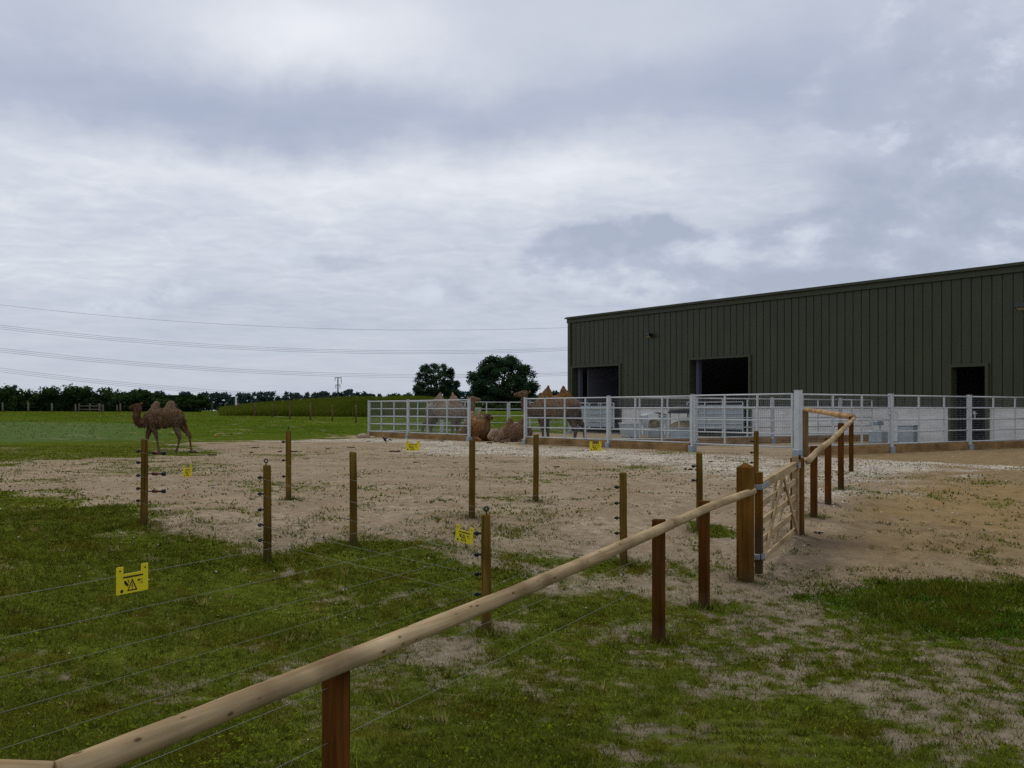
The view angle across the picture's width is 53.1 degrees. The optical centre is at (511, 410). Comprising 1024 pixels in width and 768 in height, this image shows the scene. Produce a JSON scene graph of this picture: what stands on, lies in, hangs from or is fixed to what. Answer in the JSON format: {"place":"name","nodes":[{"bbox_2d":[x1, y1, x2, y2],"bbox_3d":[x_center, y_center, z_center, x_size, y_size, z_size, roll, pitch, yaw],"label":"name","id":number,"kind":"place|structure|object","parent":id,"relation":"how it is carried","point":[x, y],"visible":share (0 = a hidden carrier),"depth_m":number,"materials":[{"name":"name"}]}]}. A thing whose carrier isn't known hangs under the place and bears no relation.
{"place":"outdoors","nodes":[
{"label":"outdoors","id":0,"kind":"place"},
{"bbox_2d":[4,350,552,375],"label":"power line","id":1,"kind":"object","parent":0,"point":[220,369],"visible":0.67,"depth_m":333.96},
{"bbox_2d":[4,327,557,351],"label":"power line","id":2,"kind":"object","parent":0,"point":[256,348],"visible":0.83,"depth_m":334.42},
{"bbox_2d":[3,325,567,350],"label":"power line","id":3,"kind":"object","parent":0,"point":[274,347],"visible":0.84,"depth_m":346.22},
{"bbox_2d":[3,348,567,374],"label":"power line","id":4,"kind":"object","parent":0,"point":[267,370],"visible":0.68,"depth_m":339.12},
{"bbox_2d":[5,352,566,377],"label":"power line","id":5,"kind":"object","parent":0,"point":[264,373],"visible":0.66,"depth_m":341.14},
{"bbox_2d":[5,329,567,353],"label":"power line","id":6,"kind":"object","parent":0,"point":[288,351],"visible":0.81,"depth_m":343.41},
{"bbox_2d":[6,305,567,329],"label":"power line","id":7,"kind":"object","parent":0,"point":[245,325],"visible":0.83,"depth_m":335.59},
{"bbox_2d":[217,395,462,417],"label":"tall grass","id":8,"kind":"structure","parent":0,"point":[342,407],"depth_m":86.27,"materials":[{"name":"plant"}]},
{"bbox_2d":[0,411,1023,767],"bbox_3d":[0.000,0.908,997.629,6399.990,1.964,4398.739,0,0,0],"label":"ground","id":9,"kind":"structure","parent":0,"point":[888,545],"depth_m":10.56,"materials":[{"name":"soil"}]},
{"bbox_2d":[0,383,202,411],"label":"hedge","id":10,"kind":"object","parent":9,"relation":"on","point":[69,398],"visible":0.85,"depth_m":117.20,"materials":[{"name":"green plant"}]},
{"bbox_2d":[136,438,165,524],"bbox_3d":[-4.165,0.881,11.799,0.344,1.130,0.085,0,0,1],"label":"fence post","id":11,"kind":"object","parent":9,"relation":"on","point":[143,500],"visible":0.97,"depth_m":11.77,"materials":[{"name":"brown wood"}]},
{"bbox_2d":[136,451,452,527],"bbox_3d":[-2.306,0.736,10.126,5.260,0.542,0.045,0,0,40],"label":"fence wire","id":12,"kind":"object","parent":11,"relation":"attached to","point":[303,489],"visible":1,"depth_m":9.86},
{"bbox_2d":[455,524,473,544],"bbox_3d":[-0.394,1.024,8.497,0.200,0.138,0.009,8,5,41],"label":"warning sign","id":13,"kind":"object","parent":12,"relation":"hanging from","point":[467,538],"visible":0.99,"depth_m":8.49,"materials":[{"name":"yellow plastic"}]},
{"bbox_2d":[129,400,192,451],"bbox_3d":[-10.993,0.493,32.018,1.968,1.669,0.718,0,0,0],"label":"camel","id":14,"kind":"object","parent":9,"relation":"on","point":[156,417],"visible":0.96,"depth_m":31.89},
{"bbox_2d":[186,393,211,411],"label":"bush","id":15,"kind":"object","parent":9,"relation":"on","point":[197,403],"visible":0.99,"depth_m":111.58,"materials":[{"name":"green plant"}]},
{"bbox_2d":[257,459,271,562],"bbox_3d":[-2.508,1.072,10.374,0.140,1.180,0.085,0,0,-10],"label":"fence post","id":16,"kind":"object","parent":9,"relation":"on","point":[267,519],"visible":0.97,"depth_m":10.35,"materials":[{"name":"brown wood"}]},
{"bbox_2d":[282,426,291,499],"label":"fence post","id":17,"kind":"object","parent":9,"relation":"on","point":[288,465],"visible":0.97,"depth_m":14.82,"materials":[{"name":"brown wood"}]},
{"bbox_2d":[100,389,558,410],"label":"treeline","id":18,"kind":"object","parent":9,"relation":"on","point":[217,401],"visible":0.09,"depth_m":400.05,"materials":[{"name":"plant"}]},
{"bbox_2d":[322,653,349,767],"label":"rail post","id":19,"kind":"object","parent":9,"relation":"on","point":[336,720],"visible":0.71,"depth_m":4.30,"materials":[{"name":"brown wood"}]},
{"bbox_2d":[132,513,733,767],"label":"fence wire","id":20,"kind":"object","parent":19,"relation":"attached to","point":[395,660],"visible":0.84,"depth_m":4.68,"materials":[{"name":"metal"}]},
{"bbox_2d":[277,537,730,767],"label":"fence wire","id":21,"kind":"object","parent":19,"relation":"attached to","point":[446,684],"visible":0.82,"depth_m":5.09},
{"bbox_2d":[349,451,356,546],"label":"fence post","id":22,"kind":"object","parent":9,"relation":"on","point":[353,487],"visible":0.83,"depth_m":11.20,"materials":[{"name":"brown wood"}]},
{"bbox_2d":[369,432,406,438],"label":"kick board","id":23,"kind":"object","parent":9,"relation":"on","point":[389,435],"visible":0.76,"depth_m":48.79,"materials":[{"name":"brown wood"}]},
{"bbox_2d":[405,399,409,438],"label":"pen post","id":24,"kind":"object","parent":9,"relation":"on","point":[407,436],"visible":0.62,"depth_m":47.22,"materials":[{"name":"metal"}]},
{"bbox_2d":[369,400,406,432],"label":"hurdle","id":25,"kind":"object","parent":24,"relation":"attached to","point":[393,416],"visible":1,"depth_m":48.73,"materials":[{"name":"metal"}]},
{"bbox_2d":[412,363,460,398],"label":"oak tree","id":26,"kind":"object","parent":9,"relation":"on","point":[442,385],"visible":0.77,"depth_m":226.82,"materials":[{"name":"green plant"}]},
{"bbox_2d":[409,433,467,440],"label":"kick board","id":27,"kind":"object","parent":9,"relation":"on","point":[438,437],"visible":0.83,"depth_m":44.95,"materials":[{"name":"brown wood"}]},
{"bbox_2d":[421,392,480,433],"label":"camel","id":28,"kind":"object","parent":9,"relation":"on","point":[453,412],"visible":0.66,"depth_m":47.83},
{"bbox_2d":[466,398,471,440],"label":"pen post","id":29,"kind":"object","parent":9,"relation":"on","point":[469,437],"visible":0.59,"depth_m":42.92,"materials":[{"name":"metal"}]},
{"bbox_2d":[408,399,467,434],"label":"hurdle","id":30,"kind":"object","parent":29,"relation":"attached to","point":[429,416],"visible":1,"depth_m":45.16,"materials":[{"name":"metal"}]},
{"bbox_2d":[469,439,474,517],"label":"fence post","id":31,"kind":"object","parent":9,"relation":"on","point":[472,476],"visible":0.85,"depth_m":13.00,"materials":[{"name":"brown wood"}]},
{"bbox_2d":[459,411,492,440],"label":"camel","id":32,"kind":"object","parent":9,"relation":"on","point":[480,427],"visible":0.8,"depth_m":43.39},
{"bbox_2d":[474,506,490,633],"bbox_3d":[-0.239,1.367,8.413,0.148,1.170,0.086,0,0,-13],"label":"fence post","id":33,"kind":"object","parent":9,"relation":"on","point":[485,554],"visible":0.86,"depth_m":8.38,"materials":[{"name":"brown wood"}]},
{"bbox_2d":[2,487,723,748],"bbox_3d":[0.298,1.248,9.351,0.280,0.576,15.610,0,0,28],"label":"fence wire","id":34,"kind":"object","parent":33,"relation":"attached to","point":[300,651],"visible":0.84,"depth_m":6.24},
{"bbox_2d":[1,472,729,712],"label":"fence wire","id":35,"kind":"object","parent":33,"relation":"attached to","point":[293,627],"visible":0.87,"depth_m":6.19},
{"bbox_2d":[1,436,743,597],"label":"fence wire","id":36,"kind":"object","parent":33,"relation":"attached to","point":[309,541],"visible":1,"depth_m":6.25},
{"bbox_2d":[116,563,147,595],"bbox_3d":[-1.928,0.853,5.200,0.009,0.138,0.200,0,0,28],"label":"warning sign","id":37,"kind":"object","parent":36,"relation":"hanging from","point":[131,582],"visible":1,"depth_m":5.19,"materials":[{"name":"yellow plastic"}]},
{"bbox_2d":[0,440,748,638],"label":"fence wire","id":38,"kind":"object","parent":33,"relation":"attached to","point":[313,569],"visible":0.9,"depth_m":6.37,"materials":[{"name":"metal"}]},
{"bbox_2d":[0,451,748,677],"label":"fence wire","id":39,"kind":"object","parent":33,"relation":"attached to","point":[302,599],"visible":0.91,"depth_m":6.22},
{"bbox_2d":[462,400,533,410],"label":"field hedge","id":40,"kind":"object","parent":9,"relation":"on","point":[502,407],"visible":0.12,"depth_m":168.64,"materials":[{"name":"green plant"}]},
{"bbox_2d":[465,354,540,405],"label":"oak tree","id":41,"kind":"object","parent":9,"relation":"on","point":[483,380],"visible":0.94,"depth_m":200.96,"materials":[{"name":"green plant"}]},
{"bbox_2d":[508,402,509,417],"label":"pen post","id":42,"kind":"object","parent":9,"relation":"on","point":[508,409],"visible":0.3,"depth_m":55.31,"materials":[{"name":"metal"}]},
{"bbox_2d":[510,402,568,429],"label":"hurdle","id":43,"kind":"object","parent":42,"relation":"attached to","point":[529,422],"visible":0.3,"depth_m":56.17,"materials":[{"name":"metal"}]},
{"bbox_2d":[487,418,532,441],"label":"camel","id":44,"kind":"object","parent":9,"relation":"on","point":[510,430],"visible":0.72,"depth_m":42.27},
{"bbox_2d":[0,411,1023,767],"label":"grass","id":45,"kind":"structure","parent":9,"relation":"on","point":[944,621],"depth_m":8.22,"materials":[{"name":"plant"}]},
{"bbox_2d":[0,534,1023,767],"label":"weed leaves","id":46,"kind":"object","parent":9,"relation":"on","point":[415,747],"visible":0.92,"depth_m":6.96,"materials":[{"name":"plant"}]},
{"bbox_2d":[0,453,1023,767],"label":"pebbles","id":47,"kind":"object","parent":9,"relation":"on","point":[536,541],"visible":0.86,"depth_m":14.52,"materials":[{"name":"stone"}]},
{"bbox_2d":[533,434,538,501],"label":"fence post","id":48,"kind":"object","parent":9,"relation":"on","point":[536,465],"visible":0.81,"depth_m":14.59,"materials":[{"name":"brown wood"}]},
{"bbox_2d":[513,385,586,439],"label":"camel","id":49,"kind":"object","parent":9,"relation":"on","point":[563,393],"visible":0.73,"depth_m":42.01},
{"bbox_2d":[526,438,606,447],"bbox_3d":[1.935,1.165,37.593,0.070,0.270,4.780,0,0,-35],"label":"kick board","id":50,"kind":"object","parent":9,"relation":"on","point":[563,442],"visible":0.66,"depth_m":37.50,"materials":[{"name":"brown wood"}]},
{"bbox_2d":[525,397,606,439],"bbox_3d":[1.941,0.268,37.597,0.068,1.512,4.875,0,0,-35],"label":"hurdle","id":51,"kind":"object","parent":50,"relation":"on","point":[564,418],"visible":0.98,"depth_m":37.56,"materials":[{"name":"metal"}]},
{"bbox_2d":[605,396,610,447],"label":"pen post","id":52,"kind":"object","parent":9,"relation":"on","point":[607,444],"visible":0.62,"depth_m":35.49,"materials":[{"name":"metal"}]},
{"bbox_2d":[609,395,689,442],"bbox_3d":[4.524,0.268,33.885,0.068,1.512,3.960,0,0,-35],"label":"hurdle","id":53,"kind":"object","parent":52,"relation":"attached to","point":[662,412],"visible":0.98,"depth_m":34.05,"materials":[{"name":"metal"}]},
{"bbox_2d":[614,472,626,563],"bbox_3d":[1.183,1.218,11.107,0.143,1.104,0.085,0,0,16],"label":"fence post","id":54,"kind":"object","parent":9,"relation":"on","point":[622,502],"visible":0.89,"depth_m":11.07,"materials":[{"name":"brown wood"}]},
{"bbox_2d":[618,423,642,437],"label":"feed trough","id":55,"kind":"object","parent":9,"relation":"on","point":[628,431],"visible":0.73,"depth_m":48.28,"materials":[{"name":"metal"}]},
{"bbox_2d":[610,441,689,450],"bbox_3d":[4.517,1.165,33.880,0.070,0.270,3.865,0,0,-35],"label":"kick board","id":56,"kind":"object","parent":9,"relation":"on","point":[655,446],"visible":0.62,"depth_m":33.71,"materials":[{"name":"brown wood"}]},
{"bbox_2d":[611,439,689,442],"bbox_3d":[5.080,1.165,36.748,4.000,0.270,0.070,0,0,-35],"label":"kick board","id":57,"kind":"object","parent":9,"relation":"on","point":[685,440],"visible":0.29,"depth_m":37.23,"materials":[{"name":"brown wood"}]},
{"bbox_2d":[611,397,689,439],"bbox_3d":[5.076,0.268,36.754,4.095,1.512,0.068,0,0,-35],"label":"hurdle","id":58,"kind":"object","parent":57,"relation":"on","point":[666,410],"visible":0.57,"depth_m":37.10,"materials":[{"name":"metal"}]},
{"bbox_2d":[640,412,665,436],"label":"hay rack","id":59,"kind":"object","parent":9,"relation":"on","point":[656,423],"visible":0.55,"depth_m":49.37,"materials":[{"name":"metal"}]},
{"bbox_2d":[652,519,664,643],"bbox_3d":[1.184,1.427,8.267,0.088,1.103,0.088,0,0,26],"label":"rail post","id":60,"kind":"object","parent":9,"relation":"on","point":[658,587],"visible":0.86,"depth_m":8.23,"materials":[{"name":"brown wood"}]},
{"bbox_2d":[668,405,698,437],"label":"roofed feeder","id":61,"kind":"object","parent":9,"relation":"on","point":[678,424],"visible":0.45,"depth_m":47.86,"materials":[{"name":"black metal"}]},
{"bbox_2d":[688,394,696,451],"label":"pen post","id":62,"kind":"object","parent":9,"relation":"on","point":[692,447],"visible":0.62,"depth_m":32.18,"materials":[{"name":"metal"}]},
{"bbox_2d":[693,393,793,447],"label":"pen gate","id":63,"kind":"structure","parent":62,"relation":"attached to","point":[757,412],"depth_m":30.48,"materials":[{"name":"metal"}]},
{"bbox_2d":[692,453,702,530],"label":"fence post","id":64,"kind":"object","parent":9,"relation":"on","point":[699,479],"visible":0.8,"depth_m":12.74,"materials":[{"name":"brown wood"}]},
{"bbox_2d":[698,500,709,608],"bbox_3d":[1.784,1.387,9.507,0.088,1.105,0.088,0,0,26],"label":"rail post","id":65,"kind":"object","parent":9,"relation":"on","point":[703,557],"visible":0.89,"depth_m":9.47,"materials":[{"name":"brown wood"}]},
{"bbox_2d":[697,437,770,443],"bbox_3d":[8.529,1.165,39.146,4.000,0.270,0.070,0,0,-35],"label":"kick board","id":66,"kind":"object","parent":9,"relation":"on","point":[763,440],"visible":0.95,"depth_m":39.11,"materials":[{"name":"brown wood"}]},
{"bbox_2d":[697,398,771,437],"bbox_3d":[8.524,0.268,39.153,4.095,1.512,0.068,0,0,-35],"label":"hurdle","id":67,"kind":"object","parent":66,"relation":"on","point":[736,410],"visible":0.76,"depth_m":39.09,"materials":[{"name":"metal"}]},
{"bbox_2d":[736,463,753,582],"bbox_3d":[2.420,1.205,10.620,0.152,1.340,0.152,0,0,26],"label":"gate post","id":68,"kind":"object","parent":9,"relation":"on","point":[745,529],"visible":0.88,"depth_m":10.56,"materials":[{"name":"brown wood"}]},
{"bbox_2d":[670,488,756,527],"bbox_3d":[1.886,0.882,9.522,0.122,0.162,2.637,0,0,28],"label":"pole rail","id":69,"kind":"object","parent":68,"relation":"attached to","point":[681,519],"visible":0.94,"depth_m":9.38,"materials":[{"name":"brown wood"}]},
{"bbox_2d":[750,431,758,484],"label":"fence post","id":70,"kind":"object","parent":9,"relation":"on","point":[756,452],"visible":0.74,"depth_m":16.29,"materials":[{"name":"brown wood"}]},
{"bbox_2d":[315,441,743,444],"bbox_3d":[0.327,0.470,15.125,7.282,0.042,0.952,0,0,-12],"label":"fence wire","id":71,"kind":"object","parent":70,"relation":"attached to","point":[567,444],"visible":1,"depth_m":14.89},
{"bbox_2d":[406,441,419,450],"bbox_3d":[-1.428,0.501,14.734,0.200,0.138,0.009,1,0,3],"label":"warning sign","id":72,"kind":"object","parent":71,"relation":"hanging from","point":[414,447],"visible":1,"depth_m":14.73,"materials":[{"name":"yellow plastic"}]},
{"bbox_2d":[590,441,600,450],"bbox_3d":[1.231,0.518,15.090,0.200,0.138,0.009,0,0,-26],"label":"warning sign","id":73,"kind":"object","parent":71,"relation":"hanging from","point":[595,447],"visible":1,"depth_m":15.09,"materials":[{"name":"yellow plastic"}]},
{"bbox_2d":[770,397,775,442],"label":"pen post","id":74,"kind":"object","parent":9,"relation":"on","point":[773,440],"visible":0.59,"depth_m":40.28,"materials":[{"name":"metal"}]},
{"bbox_2d":[754,454,800,573],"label":"field gate","id":75,"kind":"structure","parent":9,"relation":"on","point":[792,501],"depth_m":11.56,"materials":[{"name":"brown wood"}]},
{"bbox_2d":[564,261,1023,442],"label":"barn","id":76,"kind":"structure","parent":9,"relation":"on","point":[958,332],"depth_m":46.37,"materials":[{"name":"green metal"}]},
{"bbox_2d":[577,403,614,429],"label":"sheeted gate","id":77,"kind":"structure","parent":76,"relation":"attached to","point":[602,414],"depth_m":58.86,"materials":[{"name":"metal"}]},
{"bbox_2d":[687,401,743,431],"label":"sheeted gate","id":78,"kind":"structure","parent":76,"relation":"attached to","point":[719,423],"depth_m":51.05,"materials":[{"name":"metal"}]},
{"bbox_2d":[790,457,803,534],"bbox_3d":[3.600,1.127,12.920,0.150,1.114,0.150,0,0,26],"label":"gate post","id":79,"kind":"object","parent":9,"relation":"on","point":[801,499],"visible":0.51,"depth_m":12.83,"materials":[{"name":"brown wood"}]},
{"bbox_2d":[792,390,802,455],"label":"pen post","id":80,"kind":"object","parent":9,"relation":"on","point":[798,423],"visible":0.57,"depth_m":28.74,"materials":[{"name":"metal"}]},
{"bbox_2d":[803,410,807,456],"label":"end post","id":81,"kind":"object","parent":9,"relation":"on","point":[805,433],"visible":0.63,"depth_m":28.08,"materials":[{"name":"brown wood"}]},
{"bbox_2d":[774,436,837,442],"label":"kick board","id":82,"kind":"object","parent":9,"relation":"on","point":[788,439],"visible":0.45,"depth_m":41.61,"materials":[{"name":"brown wood"}]},
{"bbox_2d":[810,446,817,517],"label":"rail post","id":83,"kind":"object","parent":9,"relation":"on","point":[814,488],"visible":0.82,"depth_m":14.01,"materials":[{"name":"brown wood"}]},
{"bbox_2d":[825,438,830,504],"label":"rail post","id":84,"kind":"object","parent":9,"relation":"on","point":[828,475],"visible":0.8,"depth_m":15.12,"materials":[{"name":"brown wood"}]},
{"bbox_2d":[805,417,855,463],"bbox_3d":[5.488,0.397,17.079,0.221,0.550,9.154,0,0,22],"label":"pole rail","id":85,"kind":"object","parent":84,"relation":"attached to","point":[812,456],"visible":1,"depth_m":14.60,"materials":[{"name":"brown wood"}]},
{"bbox_2d":[839,398,841,422],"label":"pen post","id":86,"kind":"object","parent":9,"relation":"on","point":[840,408],"visible":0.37,"depth_m":42.71,"materials":[{"name":"metal"}]},
{"bbox_2d":[774,399,839,436],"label":"hurdle","id":87,"kind":"object","parent":86,"relation":"attached to","point":[824,417],"visible":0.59,"depth_m":41.91,"materials":[{"name":"metal"}]},
{"bbox_2d":[842,399,872,434],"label":"hurdle","id":88,"kind":"object","parent":86,"relation":"attached to","point":[859,410],"visible":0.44,"depth_m":43.53,"materials":[{"name":"metal"}]},
{"bbox_2d":[838,423,843,489],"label":"rail post","id":89,"kind":"object","parent":9,"relation":"on","point":[840,461],"visible":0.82,"depth_m":16.81,"materials":[{"name":"brown wood"}]},
{"bbox_2d":[808,445,889,455],"bbox_3d":[9.844,1.165,30.048,3.970,0.270,0.070,0,0,-35],"label":"kick board","id":90,"kind":"object","parent":9,"relation":"on","point":[868,449],"visible":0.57,"depth_m":30.42,"materials":[{"name":"brown wood"}]},
{"bbox_2d":[849,417,853,471],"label":"rail post","id":91,"kind":"object","parent":9,"relation":"on","point":[851,447],"visible":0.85,"depth_m":21.34,"materials":[{"name":"brown wood"}]},
{"bbox_2d":[803,407,855,418],"bbox_3d":[7.575,0.047,24.700,0.120,0.285,6.663,0,0,8],"label":"pole rail","id":92,"kind":"object","parent":91,"relation":"attached to","point":[833,413],"visible":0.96,"depth_m":23.88,"materials":[{"name":"orange wood"}]},
{"bbox_2d":[844,435,868,441],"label":"kick board","id":93,"kind":"object","parent":9,"relation":"on","point":[858,438],"visible":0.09,"depth_m":43.34,"materials":[{"name":"brown wood"}]},
{"bbox_2d":[869,420,887,442],"bbox_3d":[14.350,0.800,40.000,0.500,0.900,1.000,0,0,38],"label":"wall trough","id":94,"kind":"object","parent":9,"relation":"on","point":[882,437],"depth_m":39.69,"materials":[{"name":"metal"}]},
{"bbox_2d":[888,394,894,452],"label":"pen post","id":95,"kind":"object","parent":9,"relation":"on","point":[892,448],"visible":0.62,"depth_m":31.18,"materials":[{"name":"metal"}]},
{"bbox_2d":[803,394,890,446],"bbox_3d":[9.853,0.268,30.035,4.065,1.512,0.116,0,0,-35],"label":"hurdle","id":96,"kind":"object","parent":95,"relation":"attached to","point":[862,419],"visible":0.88,"depth_m":30.31,"materials":[{"name":"metal"}]},
{"bbox_2d":[897,425,917,442],"bbox_3d":[15.516,0.900,39.985,0.640,0.700,1.056,0,0,38],"label":"water tank","id":97,"kind":"object","parent":9,"relation":"on","point":[903,437],"visible":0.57,"depth_m":39.60,"materials":[{"name":"metal"}]},
{"bbox_2d":[894,442,967,452],"bbox_3d":[13.292,1.165,32.446,4.030,0.270,0.070,0,0,-35],"label":"kick board","id":98,"kind":"object","parent":9,"relation":"on","point":[926,447],"visible":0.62,"depth_m":32.35,"materials":[{"name":"brown wood"}]},
{"bbox_2d":[967,395,973,449],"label":"pen post","id":99,"kind":"object","parent":9,"relation":"on","point":[970,446],"visible":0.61,"depth_m":33.58,"materials":[{"name":"metal"}]},
{"bbox_2d":[894,395,968,443],"bbox_3d":[13.301,0.268,32.433,4.125,1.512,0.116,0,0,-35],"label":"hurdle","id":100,"kind":"object","parent":99,"relation":"attached to","point":[937,419],"visible":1,"depth_m":32.60,"materials":[{"name":"metal"}]},
{"bbox_2d":[972,441,1023,449],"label":"kick board","id":101,"kind":"object","parent":9,"relation":"on","point":[997,445],"visible":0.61,"depth_m":34.59,"materials":[{"name":"brown wood"}]},
{"bbox_2d":[972,396,1023,441],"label":"hurdle","id":102,"kind":"object","parent":101,"relation":"on","point":[993,418],"visible":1,"depth_m":34.59,"materials":[{"name":"metal"}]},
{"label":"pen post","id":103,"kind":"object","parent":9,"relation":"on","visible":0},
{"bbox_2d":[370,401,440,430],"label":"hurdle","id":104,"kind":"object","parent":103,"relation":"attached to","point":[406,423],"visible":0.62,"depth_m":51.88,"materials":[{"name":"metal"}]},
{"bbox_2d":[443,402,507,430],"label":"hurdle","id":105,"kind":"object","parent":103,"relation":"attached to","point":[486,412],"visible":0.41,"depth_m":54.79,"materials":[{"name":"metal"}]},
{"label":"rail post","id":106,"kind":"object","parent":9,"relation":"on","visible":0},
{"bbox_2d":[0,759,54,767],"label":"pole rail","id":107,"kind":"object","parent":106,"relation":"attached to","point":[7,763],"visible":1,"depth_m":2.90,"materials":[{"name":"brown wood"}]},
{"bbox_2d":[54,520,674,767],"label":"pole rail","id":108,"kind":"object","parent":106,"relation":"attached to","point":[123,749],"visible":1,"depth_m":3.98,"materials":[{"name":"brown wood"}]},
{"bbox_2d":[0,0,1023,410],"label":"sky","id":109,"kind":"structure","parent":0,"point":[429,177],"materials":[{"name":"grey"}]},
{"bbox_2d":[232,439,1022,511],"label":"chalk gravel","id":110,"kind":"structure","parent":0,"point":[633,460],"depth_m":26.18,"materials":[{"name":"gravel"}]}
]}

